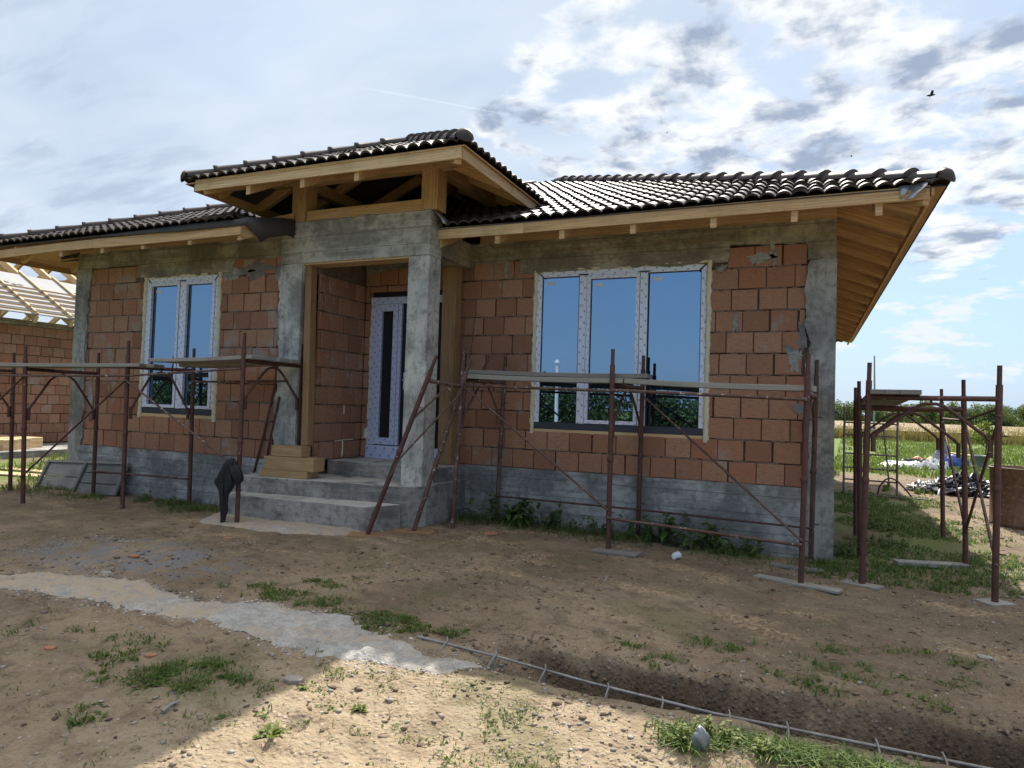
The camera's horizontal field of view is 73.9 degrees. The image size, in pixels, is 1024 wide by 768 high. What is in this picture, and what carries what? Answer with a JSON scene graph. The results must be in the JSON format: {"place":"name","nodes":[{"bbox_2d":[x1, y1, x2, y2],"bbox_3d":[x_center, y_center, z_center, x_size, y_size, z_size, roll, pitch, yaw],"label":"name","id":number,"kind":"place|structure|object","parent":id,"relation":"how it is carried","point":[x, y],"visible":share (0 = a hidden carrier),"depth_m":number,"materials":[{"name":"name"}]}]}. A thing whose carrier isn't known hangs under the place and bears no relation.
{"place":"outdoors","nodes":[
{"label":"outdoors","id":0,"kind":"place"},
{"bbox_2d":[0,570,529,679],"bbox_3d":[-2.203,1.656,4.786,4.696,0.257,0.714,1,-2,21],"label":"path","id":1,"kind":"structure","parent":0,"point":[272,621],"depth_m":4.57,"materials":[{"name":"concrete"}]},
{"bbox_2d":[0,419,1023,767],"bbox_3d":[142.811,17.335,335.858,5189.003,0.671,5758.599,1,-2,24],"label":"ground","id":2,"kind":"structure","parent":0,"point":[666,601],"depth_m":4.35,"materials":[{"name":"soil"}]},
{"bbox_2d":[0,471,39,477],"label":"loose board","id":3,"kind":"object","parent":2,"relation":"on","point":[6,473],"visible":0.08,"depth_m":11.93,"materials":[{"name":"brown wood"}]},
{"bbox_2d":[1,467,41,472],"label":"loose board","id":4,"kind":"object","parent":2,"relation":"on","point":[33,470],"visible":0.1,"depth_m":12.55,"materials":[{"name":"brown wood"}]},
{"bbox_2d":[0,442,67,458],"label":"concrete kerb","id":5,"kind":"structure","parent":2,"relation":"on","point":[59,448],"depth_m":15.43,"materials":[{"name":"grey concrete"}]},
{"bbox_2d":[0,261,76,442],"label":"house","id":6,"kind":"structure","parent":2,"relation":"on","point":[44,293],"depth_m":17.80,"materials":[{"name":"ceramic"}]},
{"bbox_2d":[44,645,56,650],"bbox_3d":[-2.711,1.553,3.993,0.069,0.022,0.051,1,-2,24],"label":"brick shard","id":7,"kind":"object","parent":2,"relation":"on","point":[48,647],"visible":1,"depth_m":3.98,"materials":[{"name":"brick"}]},
{"bbox_2d":[67,718,83,728],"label":"weed","id":8,"kind":"object","parent":2,"relation":"on","point":[70,722],"visible":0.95,"depth_m":3.13,"materials":[{"name":"green plant"}]},
{"bbox_2d":[35,460,129,495],"bbox_3d":[-6.534,1.410,10.311,1.865,0.550,0.265,1,-2,24],"label":"form panel","id":9,"kind":"object","parent":2,"relation":"on","point":[66,470],"visible":0.76,"depth_m":10.32,"materials":[{"name":"grey wood"}]},
{"bbox_2d":[1,535,170,577],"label":"gravel","id":10,"kind":"structure","parent":2,"relation":"on","point":[89,568],"depth_m":6.43,"materials":[{"name":"grey gravel"}]},
{"bbox_2d":[128,554,138,557],"bbox_3d":[-3.430,1.564,6.179,0.102,0.022,0.077,1,-2,24],"label":"brick shard","id":11,"kind":"object","parent":2,"relation":"on","point":[134,555],"visible":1,"depth_m":6.16,"materials":[{"name":"brick"}]},
{"bbox_2d":[135,489,153,498],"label":"weed","id":12,"kind":"object","parent":2,"relation":"on","point":[146,494],"visible":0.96,"depth_m":9.63,"materials":[{"name":"green plant"}]},
{"bbox_2d":[144,652,156,657],"bbox_3d":[-2.084,1.570,3.930,0.070,0.022,0.059,1,-2,24],"label":"brick shard","id":13,"kind":"object","parent":2,"relation":"on","point":[149,655],"visible":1,"depth_m":3.92,"materials":[{"name":"brick"}]},
{"bbox_2d":[0,333,302,522],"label":"scaffold","id":14,"kind":"object","parent":2,"relation":"on","point":[93,412],"visible":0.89,"depth_m":8.98,"materials":[{"name":"brown metal"}]},
{"bbox_2d":[0,363,145,367],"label":"scaffold plank","id":15,"kind":"object","parent":14,"relation":"on","point":[93,365],"visible":1,"depth_m":8.94,"materials":[{"name":"grey wood"}]},
{"bbox_2d":[1,364,164,368],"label":"scaffold plank","id":16,"kind":"object","parent":14,"relation":"on","point":[154,366],"visible":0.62,"depth_m":9.11,"materials":[{"name":"grey wood"}]},
{"bbox_2d":[147,355,263,362],"bbox_3d":[-3.841,-0.313,8.479,1.782,0.084,0.200,1,-2,24],"label":"scaffold plank","id":17,"kind":"object","parent":14,"relation":"on","point":[207,359],"visible":0.98,"depth_m":8.38,"materials":[{"name":"grey wood"}]},
{"bbox_2d":[175,356,275,363],"bbox_3d":[-3.734,-0.304,8.650,1.672,0.084,0.200,1,-2,22],"label":"scaffold plank","id":18,"kind":"object","parent":14,"relation":"on","point":[269,358],"visible":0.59,"depth_m":8.59,"materials":[{"name":"grey wood"}]},
{"bbox_2d":[214,458,243,522],"bbox_3d":[-3.332,1.274,7.983,0.421,0.808,0.122,1,-2,24],"label":"hanging jacket","id":19,"kind":"object","parent":14,"relation":"hanging from","point":[230,475],"visible":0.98,"depth_m":7.97,"materials":[{"name":"black fabric"}]},
{"bbox_2d":[179,358,289,367],"bbox_3d":[-3.611,-0.272,8.813,1.602,0.128,0.200,1,-2,20],"label":"scaffold plank","id":20,"kind":"object","parent":14,"relation":"on","point":[278,360],"visible":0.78,"depth_m":8.78,"materials":[{"name":"grey wood"}]},
{"bbox_2d":[194,359,299,368],"bbox_3d":[-3.504,-0.263,8.983,1.499,0.128,0.200,1,-2,17],"label":"scaffold plank","id":21,"kind":"object","parent":14,"relation":"on","point":[292,361],"visible":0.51,"depth_m":8.93,"materials":[{"name":"grey wood"}]},
{"bbox_2d":[161,700,179,712],"bbox_3d":[-1.659,1.565,3.309,0.017,0.027,0.114,1,-2,15],"label":"stick","id":22,"kind":"object","parent":2,"relation":"on","point":[168,706],"visible":1,"depth_m":3.29,"materials":[{"name":"beige wood"}]},
{"bbox_2d":[169,496,181,505],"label":"weed","id":23,"kind":"object","parent":2,"relation":"on","point":[174,501],"visible":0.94,"depth_m":9.23,"materials":[{"name":"green plant"}]},
{"bbox_2d":[213,713,228,719],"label":"weed","id":24,"kind":"object","parent":2,"relation":"on","point":[220,716],"visible":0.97,"depth_m":3.26,"materials":[{"name":"green plant"}]},
{"bbox_2d":[215,671,232,679],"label":"weed","id":25,"kind":"object","parent":2,"relation":"on","point":[220,675],"visible":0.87,"depth_m":3.69,"materials":[{"name":"green plant"}]},
{"bbox_2d":[253,721,290,739],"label":"weed","id":26,"kind":"object","parent":2,"relation":"on","point":[270,731],"visible":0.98,"depth_m":3.13,"materials":[{"name":"green plant"}]},
{"bbox_2d":[199,512,360,535],"bbox_3d":[-2.785,1.656,8.173,2.442,0.116,1.100,1,-2,24],"label":"concrete splash","id":27,"kind":"object","parent":2,"relation":"on","point":[267,525],"visible":0.51,"depth_m":7.80,"materials":[{"name":"grey concrete"}]},
{"bbox_2d":[284,675,303,684],"bbox_3d":[-1.188,1.610,3.705,0.108,0.022,0.086,1,-2,24],"label":"stone","id":28,"kind":"object","parent":2,"relation":"on","point":[292,679],"visible":1,"depth_m":3.69,"materials":[{"name":"white stone"}]},
{"bbox_2d":[296,685,307,690],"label":"weed","id":29,"kind":"object","parent":2,"relation":"on","point":[302,688],"visible":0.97,"depth_m":3.60,"materials":[{"name":"green plant"}]},
{"bbox_2d":[350,702,368,712],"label":"weed","id":30,"kind":"object","parent":2,"relation":"on","point":[358,707],"visible":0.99,"depth_m":3.42,"materials":[{"name":"green plant"}]},
{"bbox_2d":[346,531,388,537],"bbox_3d":[-1.612,1.691,7.595,0.420,0.031,0.260,2,-2,1],"label":"wooden pad","id":31,"kind":"object","parent":2,"relation":"on","point":[358,534],"visible":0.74,"depth_m":7.56,"materials":[{"name":"brown wood"}]},
{"bbox_2d":[366,355,471,534],"bbox_3d":[-1.048,0.688,7.736,1.125,2.026,0.411,2,-2,-3],"label":"leaning scaffold","id":32,"kind":"object","parent":31,"relation":"on","point":[399,451],"visible":1,"depth_m":7.67,"materials":[{"name":"brown metal"}]},
{"bbox_2d":[390,528,434,534],"bbox_3d":[-1.138,1.709,7.878,0.500,0.026,0.220,1,-2,12],"label":"wooden pad","id":33,"kind":"object","parent":2,"relation":"on","point":[417,531],"visible":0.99,"depth_m":7.82,"materials":[{"name":"brown wood"}]},
{"bbox_2d":[0,128,955,562],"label":"house","id":34,"kind":"structure","parent":2,"relation":"on","point":[772,278],"depth_m":8.64,"materials":[{"name":"brick"}]},
{"bbox_2d":[137,272,222,421],"bbox_3d":[-4.816,-0.542,9.875,1.580,2.137,0.117,1,-2,24],"label":"window","id":35,"kind":"structure","parent":34,"relation":"in","point":[182,313],"depth_m":9.86,"materials":[{"name":"white plastic"}]},
{"bbox_2d":[253,384,275,472],"bbox_3d":[-3.312,0.594,9.102,0.354,1.201,0.033,1,-2,27],"label":"iron rod","id":36,"kind":"object","parent":34,"relation":"on","point":[265,428],"visible":1,"depth_m":9.09,"materials":[{"name":"red paint"}]},
{"bbox_2d":[266,397,279,455],"bbox_3d":[-3.203,0.679,9.060,0.270,1.030,0.029,1,-2,31],"label":"iron rod","id":37,"kind":"object","parent":34,"relation":"on","point":[273,423],"visible":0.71,"depth_m":9.04,"materials":[{"name":"red paint"}]},
{"bbox_2d":[260,469,317,478],"bbox_3d":[-2.867,1.150,8.754,0.703,0.085,0.260,1,-2,19],"label":"timber block","id":38,"kind":"object","parent":34,"relation":"on","point":[287,474],"depth_m":8.63,"materials":[{"name":"beige wood"}]},
{"bbox_2d":[264,455,324,472],"bbox_3d":[-2.799,1.021,8.741,0.752,0.172,0.240,1,-2,19],"label":"timber block","id":39,"kind":"object","parent":38,"relation":"on","point":[309,464],"depth_m":8.63,"materials":[{"name":"beige wood"}]},
{"bbox_2d":[271,444,310,457],"bbox_3d":[-2.852,0.864,8.777,0.461,0.138,0.200,1,-2,20],"label":"timber block","id":40,"kind":"object","parent":39,"relation":"on","point":[298,451],"depth_m":8.69,"materials":[{"name":"beige wood"}]},
{"bbox_2d":[301,265,316,445],"bbox_3d":[-2.660,-0.384,8.932,0.151,2.386,0.366,3,-2,-27],"label":"timber post","id":41,"kind":"object","parent":40,"relation":"on","point":[309,357],"visible":0.99,"depth_m":8.89,"materials":[{"name":"brown wood"}]},
{"bbox_2d":[362,290,442,460],"bbox_3d":[-1.513,-0.128,9.705,1.378,2.410,0.147,1,-2,24],"label":"door","id":42,"kind":"structure","parent":34,"relation":"in","point":[387,338],"depth_m":9.82,"materials":[{"name":"white plastic"}]},
{"bbox_2d":[438,266,462,464],"bbox_3d":[-0.835,-0.248,9.169,0.215,2.654,0.180,1,-2,24],"label":"timber prop","id":43,"kind":"object","parent":34,"relation":"on","point":[451,326],"visible":0.82,"depth_m":9.10,"materials":[{"name":"brown wood"}]},
{"bbox_2d":[529,260,712,442],"bbox_3d":[1.308,-0.410,8.492,2.297,2.180,0.126,1,-2,24],"label":"window","id":44,"kind":"structure","parent":34,"relation":"in","point":[658,313],"depth_m":8.47,"materials":[{"name":"white plastic"}]},
{"bbox_2d":[483,532,497,534],"bbox_3d":[-0.252,1.740,7.914,0.174,0.022,0.150,1,-2,24],"label":"brick shard","id":45,"kind":"object","parent":2,"relation":"on","point":[490,533],"visible":0.95,"depth_m":7.87,"materials":[{"name":"ceramic"}]},
{"bbox_2d":[463,492,533,525],"bbox_3d":[-0.209,1.587,8.570,0.907,0.430,0.657,1,-2,24],"label":"weed","id":46,"kind":"object","parent":2,"relation":"on","point":[509,515],"visible":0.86,"depth_m":8.60,"materials":[{"name":"green plant"}]},
{"bbox_2d":[0,437,1023,767],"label":"grass","id":47,"kind":"structure","parent":2,"relation":"on","point":[800,753],"depth_m":4.95,"materials":[{"name":"green plant"}]},
{"bbox_2d":[0,507,1023,767],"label":"clods","id":48,"kind":"object","parent":2,"relation":"on","point":[612,705],"visible":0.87,"depth_m":4.80,"materials":[{"name":"brown soil"}]},
{"bbox_2d":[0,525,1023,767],"bbox_3d":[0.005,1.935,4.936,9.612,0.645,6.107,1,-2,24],"label":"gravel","id":49,"kind":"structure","parent":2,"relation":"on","point":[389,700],"depth_m":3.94,"materials":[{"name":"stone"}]},
{"bbox_2d":[1,515,1022,767],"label":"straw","id":50,"kind":"object","parent":2,"relation":"on","point":[463,659],"visible":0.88,"depth_m":4.28,"materials":[{"name":"beige plant"}]},
{"bbox_2d":[506,495,566,529],"bbox_3d":[0.307,1.610,8.554,0.763,0.419,0.573,2,-2,-5],"label":"weed","id":51,"kind":"object","parent":2,"relation":"on","point":[520,514],"visible":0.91,"depth_m":8.49,"materials":[{"name":"green plant"}]},
{"bbox_2d":[541,508,593,534],"bbox_3d":[0.663,1.686,8.340,0.692,0.299,0.314,0,-2,35],"label":"weed","id":52,"kind":"object","parent":2,"relation":"on","point":[570,523],"visible":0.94,"depth_m":8.40,"materials":[{"name":"green plant"}]},
{"bbox_2d":[589,514,615,537],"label":"weed","id":53,"kind":"object","parent":2,"relation":"on","point":[596,525],"visible":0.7,"depth_m":8.13,"materials":[{"name":"green plant"}]},
{"bbox_2d":[590,547,641,557],"bbox_3d":[1.100,1.780,7.202,0.500,0.034,0.200,1,-2,29],"label":"wooden pad","id":54,"kind":"object","parent":2,"relation":"on","point":[626,553],"visible":1,"depth_m":7.16,"materials":[{"name":"grey wood"}]},
{"bbox_2d":[450,349,822,582],"bbox_3d":[1.310,0.758,7.767,4.014,2.251,1.185,1,-2,29],"label":"scaffold","id":55,"kind":"object","parent":2,"relation":"on","point":[810,404],"visible":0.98,"depth_m":7.34,"materials":[{"name":"metal"}]},
{"bbox_2d":[461,318,475,428],"bbox_3d":[-0.542,-0.149,8.426,0.016,1.393,0.336,1,-2,19],"label":"rebar rod","id":56,"kind":"object","parent":55,"relation":"attached to","point":[469,358],"visible":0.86,"depth_m":8.48,"materials":[{"name":"red paint"}]},
{"bbox_2d":[482,355,489,369],"bbox_3d":[-0.341,-0.231,8.462,0.142,0.258,0.023,1,-2,24],"label":"bent hook","id":57,"kind":"object","parent":55,"relation":"attached to","point":[484,366],"visible":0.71,"depth_m":8.45,"materials":[{"name":"red paint"}]},
{"bbox_2d":[467,374,625,383],"bbox_3d":[0.340,-0.064,7.886,2.002,0.090,0.210,1,-2,26],"label":"scaffold plank","id":58,"kind":"object","parent":55,"relation":"on","point":[548,379],"visible":0.81,"depth_m":7.75,"materials":[{"name":"grey wood"}]},
{"bbox_2d":[468,370,651,378],"bbox_3d":[0.490,-0.115,7.861,2.238,0.085,0.210,1,-2,26],"label":"scaffold plank","id":59,"kind":"object","parent":58,"relation":"on","point":[574,375],"visible":0.78,"depth_m":7.72,"materials":[{"name":"grey wood"}]},
{"bbox_2d":[624,378,816,391],"bbox_3d":[2.072,0.007,6.955,1.897,0.114,0.210,1,-2,32],"label":"scaffold plank","id":60,"kind":"object","parent":55,"relation":"on","point":[768,387],"visible":1,"depth_m":6.82,"materials":[{"name":"grey wood"}]},
{"bbox_2d":[486,683,795,767],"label":"gravel","id":61,"kind":"structure","parent":2,"relation":"on","point":[629,736],"depth_m":3.24,"materials":[{"name":"beige gravel"}]},
{"bbox_2d":[618,514,663,542],"bbox_3d":[1.516,1.715,8.012,0.466,0.332,0.472,2,-2,-7],"label":"weed","id":62,"kind":"object","parent":2,"relation":"on","point":[647,534],"visible":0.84,"depth_m":7.97,"materials":[{"name":"green plant"}]},
{"bbox_2d":[654,721,691,745],"bbox_3d":[0.761,1.628,3.156,0.206,0.131,0.099,1,-2,24],"label":"weed","id":63,"kind":"object","parent":2,"relation":"on","point":[680,728],"visible":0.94,"depth_m":3.14,"materials":[{"name":"green plant"}]},
{"bbox_2d":[671,551,681,559],"bbox_3d":[1.729,1.810,7.156,0.108,0.102,0.077,2,-2,0],"label":"paper scrap","id":64,"kind":"object","parent":2,"relation":"on","point":[676,555],"visible":0.99,"depth_m":7.13,"materials":[{"name":"white paper"}]},
{"bbox_2d":[635,511,725,548],"bbox_3d":[1.932,1.664,7.848,1.073,0.475,0.493,1,-2,24],"label":"weed","id":65,"kind":"object","parent":2,"relation":"on","point":[668,532],"visible":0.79,"depth_m":7.85,"materials":[{"name":"green plant"}]},
{"bbox_2d":[691,724,709,750],"bbox_3d":[0.858,1.624,3.106,0.076,0.136,0.063,3,-2,-22],"label":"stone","id":66,"kind":"object","parent":2,"relation":"on","point":[701,737],"visible":0.95,"depth_m":3.09,"materials":[{"name":"grey stone"}]},
{"bbox_2d":[417,635,990,767],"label":"rebar cage","id":67,"kind":"object","parent":2,"relation":"on","point":[876,745],"visible":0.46,"depth_m":3.66,"materials":[{"name":"metal"}]},
{"bbox_2d":[692,714,742,741],"bbox_3d":[0.962,1.628,3.193,0.233,0.135,0.118,1,-2,24],"label":"weed","id":68,"kind":"object","parent":2,"relation":"on","point":[707,722],"visible":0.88,"depth_m":3.19,"materials":[{"name":"green plant"}]},
{"bbox_2d":[419,624,1023,760],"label":"clods","id":69,"kind":"object","parent":2,"relation":"on","point":[594,675],"visible":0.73,"depth_m":4.08,"materials":[{"name":"brown soil"}]},
{"bbox_2d":[689,524,766,557],"bbox_3d":[2.378,1.736,7.538,0.855,0.356,0.382,0,-2,35],"label":"weed","id":70,"kind":"object","parent":2,"relation":"on","point":[697,542],"visible":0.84,"depth_m":7.61,"materials":[{"name":"green plant"}]},
{"bbox_2d":[724,538,763,556],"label":"weed","id":71,"kind":"object","parent":2,"relation":"on","point":[749,549],"visible":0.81,"depth_m":7.52,"materials":[{"name":"green plant"}]},
{"bbox_2d":[733,737,773,756],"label":"weed","id":72,"kind":"object","parent":2,"relation":"on","point":[767,741],"visible":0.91,"depth_m":3.06,"materials":[{"name":"green plant"}]},
{"bbox_2d":[770,562,823,572],"bbox_3d":[2.930,1.891,7.008,0.500,0.024,0.120,1,-2,29],"label":"loose board","id":73,"kind":"object","parent":2,"relation":"on","point":[780,565],"visible":0.84,"depth_m":7.00,"materials":[{"name":"grey wood"}]},
{"bbox_2d":[753,573,842,593],"bbox_3d":[2.657,1.862,6.353,0.780,0.031,0.140,0,-3,44],"label":"loose board","id":74,"kind":"object","parent":2,"relation":"on","point":[823,588],"visible":0.96,"depth_m":6.28,"materials":[{"name":"grey wood"}]},
{"bbox_2d":[833,540,866,556],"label":"weed","id":75,"kind":"object","parent":2,"relation":"on","point":[851,550],"visible":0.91,"depth_m":7.64,"materials":[{"name":"green plant"}]},
{"bbox_2d":[842,579,883,590],"bbox_3d":[3.317,1.903,6.450,0.160,0.032,0.340,3,-2,-38],"label":"wooden pad","id":76,"kind":"object","parent":2,"relation":"on","point":[871,586],"visible":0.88,"depth_m":6.39,"materials":[{"name":"grey wood"}]},
{"bbox_2d":[873,356,875,430],"bbox_3d":[18.017,0.917,33.880,0.240,4.661,0.200,1,-2,24],"label":"aerial pole","id":77,"kind":"object","parent":2,"relation":"on","point":[874,388],"visible":0.33,"depth_m":33.86,"materials":[{"name":"grey metal"}]},
{"bbox_2d":[867,515,896,529],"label":"weed","id":78,"kind":"object","parent":2,"relation":"on","point":[877,519],"visible":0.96,"depth_m":9.60,"materials":[{"name":"green plant"}]},
{"bbox_2d":[842,407,930,500],"bbox_3d":[7.370,1.351,13.395,1.529,1.745,0.339,1,-2,31],"label":"ladder frame","id":79,"kind":"object","parent":2,"relation":"on","point":[886,455],"visible":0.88,"depth_m":13.47,"materials":[{"name":"red paint"}]},
{"bbox_2d":[869,529,911,548],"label":"weed","id":80,"kind":"object","parent":2,"relation":"on","point":[891,535],"visible":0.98,"depth_m":8.26,"materials":[{"name":"green plant"}]},
{"bbox_2d":[880,444,950,469],"bbox_3d":[13.017,2.280,21.890,2.265,0.794,1.496,1,-2,24],"label":"plastic sheet heap","id":81,"kind":"object","parent":2,"relation":"on","point":[933,462],"visible":0.62,"depth_m":21.58,"materials":[{"name":"white plastic"}]},
{"bbox_2d":[834,420,1023,445],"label":"wheat","id":82,"kind":"object","parent":2,"relation":"on","point":[915,432],"visible":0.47,"depth_m":48.78,"materials":[{"name":"beige plant"}]},
{"bbox_2d":[835,399,1023,426],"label":"tree belt","id":83,"kind":"object","parent":2,"relation":"on","point":[1015,418],"visible":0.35,"depth_m":145.19,"materials":[{"name":"green plant"}]},
{"bbox_2d":[853,363,1007,601],"bbox_3d":[4.534,0.926,7.715,1.158,2.109,3.508,1,-2,26],"label":"scaffold","id":84,"kind":"object","parent":2,"relation":"on","point":[860,496],"visible":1,"depth_m":6.49,"materials":[{"name":"brown metal"}]},
{"bbox_2d":[856,389,885,405],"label":"scaffold plank","id":85,"kind":"object","parent":84,"relation":"on","point":[876,392],"visible":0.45,"depth_m":6.41,"materials":[{"name":"grey wood"}]},
{"bbox_2d":[874,389,899,405],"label":"scaffold plank","id":86,"kind":"object","parent":84,"relation":"on","point":[888,392],"visible":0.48,"depth_m":6.36,"materials":[{"name":"wood"}]},
{"bbox_2d":[884,390,921,405],"bbox_3d":[4.356,0.187,7.761,0.170,0.122,3.407,1,-2,25],"label":"scaffold plank","id":87,"kind":"object","parent":84,"relation":"on","point":[906,392],"visible":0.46,"depth_m":6.25,"materials":[{"name":"grey wood"}]},
{"bbox_2d":[893,559,971,568],"bbox_3d":[4.470,1.921,7.247,0.720,0.047,0.150,2,-2,7],"label":"loose board","id":88,"kind":"object","parent":2,"relation":"on","point":[901,562],"visible":0.85,"depth_m":7.21,"materials":[{"name":"grey wood"}]},
{"bbox_2d":[903,469,988,498],"bbox_3d":[9.502,2.146,14.559,2.003,0.685,1.810,2,-2,-3],"label":"scrap heap","id":89,"kind":"object","parent":2,"relation":"on","point":[930,485],"visible":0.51,"depth_m":14.37,"materials":[{"name":"black plastic"}]},
{"bbox_2d":[945,454,969,468],"bbox_3d":[13.980,2.512,21.487,0.744,0.588,0.498,2,-2,4],"label":"plastic sack","id":90,"kind":"object","parent":2,"relation":"on","point":[956,461],"visible":0.34,"depth_m":21.30,"materials":[{"name":"blue plastic"}]},
{"bbox_2d":[970,455,989,468],"bbox_3d":[15.114,2.533,21.970,0.535,0.460,0.525,1,-2,24],"label":"bucket","id":91,"kind":"object","parent":2,"relation":"on","point":[979,460],"visible":0.46,"depth_m":21.80,"materials":[{"name":"grey plastic"}]},
{"bbox_2d":[976,654,992,658],"bbox_3d":[3.155,1.827,4.536,0.090,0.022,0.070,1,-2,24],"label":"stone","id":92,"kind":"object","parent":2,"relation":"on","point":[983,656],"visible":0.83,"depth_m":4.53,"materials":[{"name":"grey stone"}]},
{"bbox_2d":[970,421,1005,454],"bbox_3d":[18.779,2.240,26.937,1.362,1.605,0.665,1,-2,24],"label":"sapling","id":93,"kind":"object","parent":2,"relation":"on","point":[987,428],"visible":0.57,"depth_m":26.92,"materials":[{"name":"green plant"}]},
{"bbox_2d":[975,598,1016,606],"bbox_3d":[4.207,1.907,5.927,0.240,0.026,0.200,2,-2,-11],"label":"wooden pad","id":94,"kind":"object","parent":2,"relation":"on","point":[989,602],"visible":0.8,"depth_m":5.89,"materials":[{"name":"grey wood"}]},
{"bbox_2d":[988,465,1023,530],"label":"steel drum","id":95,"kind":"object","parent":2,"relation":"on","point":[1012,498],"visible":0.79,"depth_m":9.89,"materials":[{"name":"brown metal"}]},
{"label":"timber beam","id":96,"kind":"object","parent":2,"relation":"on","visible":0},
{"bbox_2d":[0,438,18,450],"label":"timber beam","id":97,"kind":"structure","parent":96,"relation":"on","point":[4,444],"depth_m":15.00,"materials":[{"name":"brown wood"}]},
{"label":"timber beam","id":98,"kind":"object","parent":2,"relation":"on","visible":0},
{"bbox_2d":[0,437,30,448],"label":"timber beam","id":99,"kind":"structure","parent":98,"relation":"on","point":[28,443],"depth_m":15.66,"materials":[{"name":"brown wood"}]},
{"bbox_2d":[0,435,42,447],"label":"timber beam","id":100,"kind":"structure","parent":98,"relation":"on","point":[36,442],"depth_m":16.07,"materials":[{"name":"brown wood"}]},
{"bbox_2d":[0,0,1023,415],"label":"sky","id":101,"kind":"structure","parent":0,"point":[105,105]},
{"bbox_2d":[835,479,1023,598],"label":"grass","id":102,"kind":"structure","parent":0,"point":[1019,531],"depth_m":9.56,"materials":[{"name":"plant"}]}
]}

